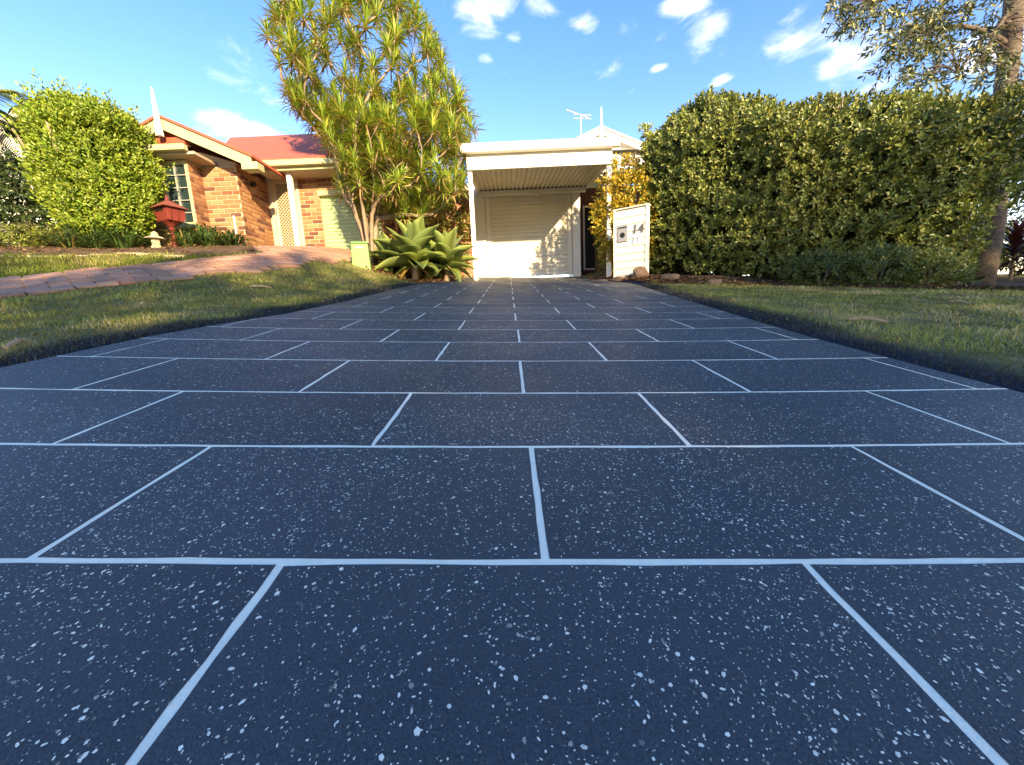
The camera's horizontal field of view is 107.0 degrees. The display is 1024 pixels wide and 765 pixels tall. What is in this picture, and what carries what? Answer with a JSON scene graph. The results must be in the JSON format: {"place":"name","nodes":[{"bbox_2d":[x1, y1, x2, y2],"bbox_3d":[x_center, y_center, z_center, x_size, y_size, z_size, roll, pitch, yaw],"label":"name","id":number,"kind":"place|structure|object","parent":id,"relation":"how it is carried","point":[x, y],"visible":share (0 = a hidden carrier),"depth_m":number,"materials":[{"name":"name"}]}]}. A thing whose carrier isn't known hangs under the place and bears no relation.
{"place":"outdoors","nodes":[
{"label":"outdoors","id":0,"kind":"place"},
{"bbox_2d":[0,246,351,298],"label":"brick driveway","id":1,"kind":"structure","parent":0,"point":[270,258],"depth_m":4.63,"materials":[{"name":"brick"}]},
{"bbox_2d":[0,277,1023,764],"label":"driveway","id":2,"kind":"structure","parent":0,"point":[530,521],"depth_m":0.56,"materials":[{"name":"stone"}]},
{"bbox_2d":[0,250,1023,392],"bbox_3d":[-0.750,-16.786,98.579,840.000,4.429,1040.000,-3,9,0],"label":"ground","id":3,"kind":"structure","parent":0,"point":[1018,388],"depth_m":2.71,"materials":[{"name":"green plant"}]},
{"bbox_2d":[0,92,23,222],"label":"palm tree","id":4,"kind":"object","parent":3,"relation":"on","point":[7,131],"visible":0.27,"depth_m":9.49,"materials":[{"name":"green plant"}]},
{"bbox_2d":[2,338,25,348],"bbox_3d":[-2.312,-0.184,1.769,0.024,0.050,0.204,-9,11,-34],"label":"stick","id":5,"kind":"object","parent":3,"relation":"on","point":[15,341],"visible":0.94,"depth_m":1.73,"materials":[{"name":"wood"}]},
{"bbox_2d":[0,89,28,129],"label":"palm tree","id":6,"kind":"object","parent":3,"relation":"on","point":[7,92],"visible":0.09,"depth_m":9.96,"materials":[{"name":"green plant"}]},
{"bbox_2d":[0,103,56,223],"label":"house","id":7,"kind":"structure","parent":3,"relation":"on","point":[10,113],"depth_m":14.74,"materials":[{"name":"green plant"}]},
{"bbox_2d":[0,250,246,277],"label":"grass","id":8,"kind":"structure","parent":3,"relation":"on","point":[27,265],"depth_m":5.10,"materials":[{"name":"green plant"}]},
{"bbox_2d":[0,244,256,254],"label":"garden bed","id":9,"kind":"object","parent":3,"relation":"on","point":[233,249],"visible":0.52,"depth_m":6.23,"materials":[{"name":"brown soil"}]},
{"bbox_2d":[0,222,17,245],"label":"grey shrub","id":10,"kind":"object","parent":9,"relation":"on","point":[3,230],"visible":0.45,"depth_m":6.89,"materials":[{"name":"green plant"}]},
{"bbox_2d":[0,221,57,246],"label":"groundcover shrub","id":11,"kind":"object","parent":9,"relation":"on","point":[15,228],"visible":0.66,"depth_m":6.86,"materials":[{"name":"green plant"}]},
{"bbox_2d":[0,146,62,243],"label":"dark shrub","id":12,"kind":"object","parent":9,"relation":"on","point":[14,194],"visible":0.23,"depth_m":7.75,"materials":[{"name":"green plant"}]},
{"bbox_2d":[1,220,65,245],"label":"groundcover shrub","id":13,"kind":"object","parent":9,"relation":"on","point":[34,224],"visible":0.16,"depth_m":7.18,"materials":[{"name":"green plant"}]},
{"bbox_2d":[17,222,108,247],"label":"strap leaf plant","id":14,"kind":"object","parent":9,"relation":"on","point":[70,243],"visible":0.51,"depth_m":6.53,"materials":[{"name":"green plant"}]},
{"bbox_2d":[0,68,177,246],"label":"round shrub","id":15,"kind":"object","parent":9,"relation":"on","point":[60,132],"visible":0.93,"depth_m":6.52,"materials":[{"name":"green plant"}]},
{"bbox_2d":[35,220,142,247],"bbox_3d":[-7.369,-2.575,6.672,1.523,0.438,1.484,-3,9,0],"label":"strap leaf plant","id":16,"kind":"object","parent":9,"relation":"on","point":[96,244],"visible":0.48,"depth_m":6.53,"materials":[{"name":"green plant"}]},
{"bbox_2d":[74,222,164,247],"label":"strap leaf plant","id":17,"kind":"object","parent":9,"relation":"on","point":[129,241],"visible":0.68,"depth_m":6.62,"materials":[{"name":"green plant"}]},
{"bbox_2d":[144,231,165,247],"bbox_3d":[-6.406,-2.546,6.810,0.268,0.330,0.268,1,10,22],"label":"stone lantern","id":18,"kind":"object","parent":9,"relation":"on","point":[154,237],"visible":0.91,"depth_m":6.76,"materials":[{"name":"beige stone"}]},
{"bbox_2d":[149,195,188,246],"bbox_3d":[-6.484,-3.037,7.203,0.510,1.016,0.420,1,10,22],"label":"red letterbox","id":19,"kind":"object","parent":9,"relation":"on","point":[167,212],"visible":0.82,"depth_m":7.10,"materials":[{"name":"paint"}]},
{"bbox_2d":[144,225,209,246],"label":"strap leaf plant","id":20,"kind":"object","parent":9,"relation":"on","point":[180,242],"visible":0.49,"depth_m":7.17,"materials":[{"name":"green plant"}]},
{"bbox_2d":[163,223,225,241],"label":"strap leaf plant","id":21,"kind":"object","parent":9,"relation":"on","point":[208,227],"visible":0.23,"depth_m":7.52,"materials":[{"name":"green plant"}]},
{"bbox_2d":[165,221,246,245],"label":"strap leaf plant","id":22,"kind":"object","parent":9,"relation":"on","point":[215,235],"visible":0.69,"depth_m":7.26,"materials":[{"name":"green plant"}]},
{"bbox_2d":[209,228,261,245],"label":"strap leaf plant","id":23,"kind":"object","parent":9,"relation":"on","point":[232,239],"visible":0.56,"depth_m":7.58,"materials":[{"name":"green plant"}]},
{"bbox_2d":[0,259,412,366],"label":"grass","id":24,"kind":"structure","parent":3,"relation":"on","point":[332,293],"depth_m":3.24,"materials":[{"name":"green plant"}]},
{"bbox_2d":[41,87,418,249],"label":"brick house","id":25,"kind":"structure","parent":3,"relation":"on","point":[274,190],"depth_m":8.35,"materials":[{"name":"brown brick"}]},
{"bbox_2d":[159,161,198,228],"bbox_3d":[-6.771,-3.796,7.695,0.644,1.257,0.130,-3,9,0],"label":"window","id":26,"kind":"structure","parent":25,"relation":"in","point":[179,193],"depth_m":7.69,"materials":[{"name":"white glass"}]},
{"bbox_2d":[267,178,305,245],"bbox_3d":[-5.356,-4.004,9.065,0.697,1.769,0.120,-3,9,0],"label":"security door","id":27,"kind":"structure","parent":25,"relation":"in","point":[278,190],"depth_m":9.04,"materials":[{"name":"beige metal"}]},
{"bbox_2d":[320,194,382,249],"bbox_3d":[-3.833,-3.859,9.147,1.423,1.421,0.050,-3,9,0],"label":"garage door","id":28,"kind":"structure","parent":25,"relation":"in","point":[340,229],"depth_m":9.14,"materials":[{"name":"beige metal"}]},
{"bbox_2d":[250,285,271,287],"bbox_3d":[-2.837,-1.085,4.287,0.207,0.042,0.029,-5,10,-17],"label":"stick","id":29,"kind":"object","parent":3,"relation":"on","point":[259,286],"visible":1,"depth_m":4.27,"materials":[{"name":"wood"}]},
{"bbox_2d":[350,241,371,269],"bbox_3d":[-2.873,-2.391,7.213,0.329,0.530,0.280,-5,10,-14],"label":"utility cabinet","id":30,"kind":"object","parent":3,"relation":"on","point":[360,254],"visible":0.82,"depth_m":7.08,"materials":[{"name":"green paint"}]},
{"bbox_2d":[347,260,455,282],"bbox_3d":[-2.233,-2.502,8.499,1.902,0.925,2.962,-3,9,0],"label":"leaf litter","id":31,"kind":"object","parent":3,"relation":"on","point":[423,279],"visible":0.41,"depth_m":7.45,"materials":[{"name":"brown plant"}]},
{"bbox_2d":[372,261,454,278],"bbox_3d":[-2.275,-2.739,8.848,1.800,0.833,3.480,-3,9,0],"label":"garden bed","id":32,"kind":"object","parent":3,"relation":"on","point":[408,275],"visible":0.06,"depth_m":8.22,"materials":[{"name":"brown soil"}]},
{"bbox_2d":[250,0,486,263],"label":"dragon tree","id":33,"kind":"object","parent":32,"relation":"on","point":[356,129],"visible":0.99,"depth_m":7.45,"materials":[{"name":"green plant"}]},
{"bbox_2d":[370,233,401,272],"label":"agave","id":34,"kind":"object","parent":32,"relation":"on","point":[380,257],"visible":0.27,"depth_m":7.62,"materials":[{"name":"green plant"}]},
{"bbox_2d":[370,215,449,281],"bbox_3d":[-2.004,-2.487,7.503,1.519,1.415,1.588,-8,11,-28],"label":"agave","id":35,"kind":"object","parent":32,"relation":"on","point":[410,247],"visible":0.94,"depth_m":7.19,"materials":[{"name":"green plant"}]},
{"bbox_2d":[424,179,471,276],"bbox_3d":[-1.668,-3.662,9.204,1.564,2.621,1.267,-3,9,0],"label":"copper shrub","id":36,"kind":"object","parent":32,"relation":"on","point":[462,223],"visible":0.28,"depth_m":8.95,"materials":[{"name":"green plant"}]},
{"bbox_2d":[419,226,478,281],"bbox_3d":[-1.356,-2.539,7.727,1.276,1.169,1.386,-9,11,-32],"label":"agave","id":37,"kind":"object","parent":32,"relation":"on","point":[453,258],"visible":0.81,"depth_m":7.54,"materials":[{"name":"green plant"}]},
{"bbox_2d":[1,268,1018,360],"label":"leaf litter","id":38,"kind":"object","parent":3,"relation":"on","point":[647,286],"visible":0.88,"depth_m":3.17,"materials":[{"name":"brown plant"}]},
{"bbox_2d":[401,107,651,276],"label":"white house","id":39,"kind":"structure","parent":3,"relation":"on","point":[536,234],"depth_m":10.50,"materials":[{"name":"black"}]},
{"bbox_2d":[469,203,476,241],"bbox_3d":[-1.079,-4.442,10.484,0.158,1.123,0.020,-3,9,0],"label":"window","id":40,"kind":"structure","parent":39,"relation":"in","point":[469,203],"depth_m":10.47,"materials":[{"name":"white"}]},
{"bbox_2d":[484,193,572,276],"bbox_3d":[0.483,-4.063,10.521,2.379,2.145,0.095,-3,9,0],"label":"garage door","id":41,"kind":"structure","parent":39,"relation":"in","point":[527,235],"depth_m":10.51,"materials":[{"name":"beige paint"}]},
{"bbox_2d":[566,108,590,134],"bbox_3d":[1.964,-7.397,11.098,0.800,1.169,0.523,-3,9,0],"label":"tv antenna","id":42,"kind":"object","parent":39,"relation":"on","point":[580,118],"visible":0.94,"depth_m":11.03,"materials":[{"name":"silver metal"}]},
{"bbox_2d":[583,205,594,269],"bbox_3d":[2.457,-4.468,11.721,0.506,1.897,0.056,-3,9,0],"label":"screen door","id":43,"kind":"structure","parent":39,"relation":"in","point":[588,249],"depth_m":11.74,"materials":[{"name":"black metal"}]},
{"bbox_2d":[460,137,619,279],"bbox_3d":[0.617,-3.764,9.160,3.262,2.766,2.580,-3,9,0],"label":"carport","id":44,"kind":"object","parent":3,"relation":"on","point":[569,164],"visible":0.98,"depth_m":7.88,"materials":[{"name":"white paint"}]},
{"bbox_2d":[611,276,626,281],"bbox_3d":[2.094,-2.009,7.378,0.334,0.112,0.193,-5,10,-14],"label":"rock","id":45,"kind":"object","parent":3,"relation":"on","point":[616,279],"visible":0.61,"depth_m":7.29,"materials":[{"name":"stone"}]},
{"bbox_2d":[613,203,650,276],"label":"letterbox wall","id":46,"kind":"structure","parent":3,"relation":"on","point":[631,225],"depth_m":7.33,"materials":[{"name":"beige paint"}]},
{"bbox_2d":[595,272,1023,290],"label":"garden bed","id":47,"kind":"object","parent":3,"relation":"on","point":[1002,281],"visible":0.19,"depth_m":7.01,"materials":[{"name":"brown soil"}]},
{"bbox_2d":[592,193,619,273],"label":"climbing shrub","id":48,"kind":"object","parent":47,"relation":"on","point":[600,262],"visible":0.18,"depth_m":8.83,"materials":[{"name":"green plant"}]},
{"bbox_2d":[587,151,663,273],"bbox_3d":[2.426,-3.542,8.191,1.647,2.724,1.331,-3,9,0],"label":"golden shrub","id":49,"kind":"object","parent":47,"relation":"on","point":[627,175],"visible":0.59,"depth_m":7.93,"materials":[{"name":"yellow plant"}]},
{"bbox_2d":[565,274,697,283],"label":"leaf litter","id":50,"kind":"object","parent":47,"relation":"on","point":[631,277],"visible":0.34,"depth_m":7.03,"materials":[{"name":"brown plant"}]},
{"bbox_2d":[633,267,648,277],"bbox_3d":[2.444,-2.061,7.195,0.312,0.268,0.196,-5,10,-13],"label":"rock","id":51,"kind":"object","parent":47,"relation":"on","point":[639,271],"visible":0.59,"depth_m":7.11,"materials":[{"name":"stone"}]},
{"bbox_2d":[659,274,679,279],"bbox_3d":[2.899,-1.929,6.978,0.362,0.149,0.230,-3,9,0],"label":"rock","id":52,"kind":"object","parent":47,"relation":"on","point":[669,276],"visible":0.54,"depth_m":6.88,"materials":[{"name":"stone"}]},
{"bbox_2d":[705,279,721,284],"bbox_3d":[3.460,-1.706,6.494,0.276,0.127,0.203,-3,9,0],"label":"rock","id":53,"kind":"object","parent":47,"relation":"on","point":[715,281],"visible":0.58,"depth_m":6.41,"materials":[{"name":"stone"}]},
{"bbox_2d":[777,248,868,286],"bbox_3d":[5.091,-1.824,6.178,1.397,0.713,1.039,-3,9,0],"label":"ground shrub","id":54,"kind":"object","parent":47,"relation":"on","point":[795,267],"visible":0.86,"depth_m":6.02,"materials":[{"name":"green plant"}]},
{"bbox_2d":[637,81,1023,284],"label":"hedge","id":55,"kind":"object","parent":47,"relation":"on","point":[751,185],"visible":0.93,"depth_m":6.25,"materials":[{"name":"green plant"}]},
{"bbox_2d":[832,242,931,287],"bbox_3d":[5.709,-1.780,5.890,1.258,0.747,1.052,-3,9,0],"label":"ground shrub","id":56,"kind":"object","parent":47,"relation":"on","point":[872,279],"visible":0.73,"depth_m":5.67,"materials":[{"name":"green plant"}]},
{"bbox_2d":[820,0,1023,283],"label":"gum tree","id":57,"kind":"object","parent":47,"relation":"on","point":[1005,33],"visible":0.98,"depth_m":6.57,"materials":[{"name":"green plant"}]},
{"bbox_2d":[882,244,981,286],"bbox_3d":[6.290,-1.691,5.762,1.087,0.736,1.052,-3,9,0],"label":"ground shrub","id":58,"kind":"object","parent":47,"relation":"on","point":[956,264],"visible":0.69,"depth_m":5.49,"materials":[{"name":"green plant"}]},
{"bbox_2d":[925,271,959,285],"bbox_3d":[6.687,-1.574,5.921,0.443,0.333,0.292,-3,9,0],"label":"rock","id":59,"kind":"object","parent":47,"relation":"on","point":[942,277],"visible":0.1,"depth_m":5.81,"materials":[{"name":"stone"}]},
{"bbox_2d":[999,219,1023,279],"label":"red cordyline","id":60,"kind":"object","parent":47,"relation":"on","point":[1015,234],"visible":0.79,"depth_m":7.27,"materials":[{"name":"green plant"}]},
{"bbox_2d":[999,227,1023,268],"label":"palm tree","id":61,"kind":"object","parent":47,"relation":"on","point":[1004,251],"visible":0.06,"depth_m":8.35,"materials":[{"name":"green plant"}]},
{"bbox_2d":[1001,232,1023,275],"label":"red cordyline","id":62,"kind":"object","parent":47,"relation":"on","point":[1020,271],"visible":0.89,"depth_m":7.02,"materials":[{"name":"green plant"}]},
{"bbox_2d":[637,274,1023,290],"bbox_3d":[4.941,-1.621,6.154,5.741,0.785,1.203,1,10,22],"label":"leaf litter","id":63,"kind":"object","parent":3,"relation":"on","point":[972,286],"visible":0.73,"depth_m":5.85,"materials":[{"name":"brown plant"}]},
{"bbox_2d":[849,316,889,322],"bbox_3d":[2.284,-0.402,2.424,0.192,0.044,0.026,6,13,43],"label":"stick","id":64,"kind":"object","parent":3,"relation":"on","point":[866,318],"visible":1,"depth_m":2.42,"materials":[{"name":"wood"}]},
{"bbox_2d":[949,299,970,303],"bbox_3d":[4.103,-0.739,3.470,0.023,0.046,0.176,-2,10,4],"label":"stick","id":65,"kind":"object","parent":3,"relation":"on","point":[958,300],"visible":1,"depth_m":3.46,"materials":[{"name":"brown wood"}]},
{"bbox_2d":[963,199,1023,276],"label":"shade shrub","id":66,"kind":"object","parent":3,"relation":"on","point":[1010,224],"visible":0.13,"depth_m":9.57,"materials":[{"name":"green plant"}]},
{"bbox_2d":[0,0,1023,276],"label":"sky","id":67,"kind":"structure","parent":0,"point":[525,63],"materials":[{"name":"blue"}]}
]}

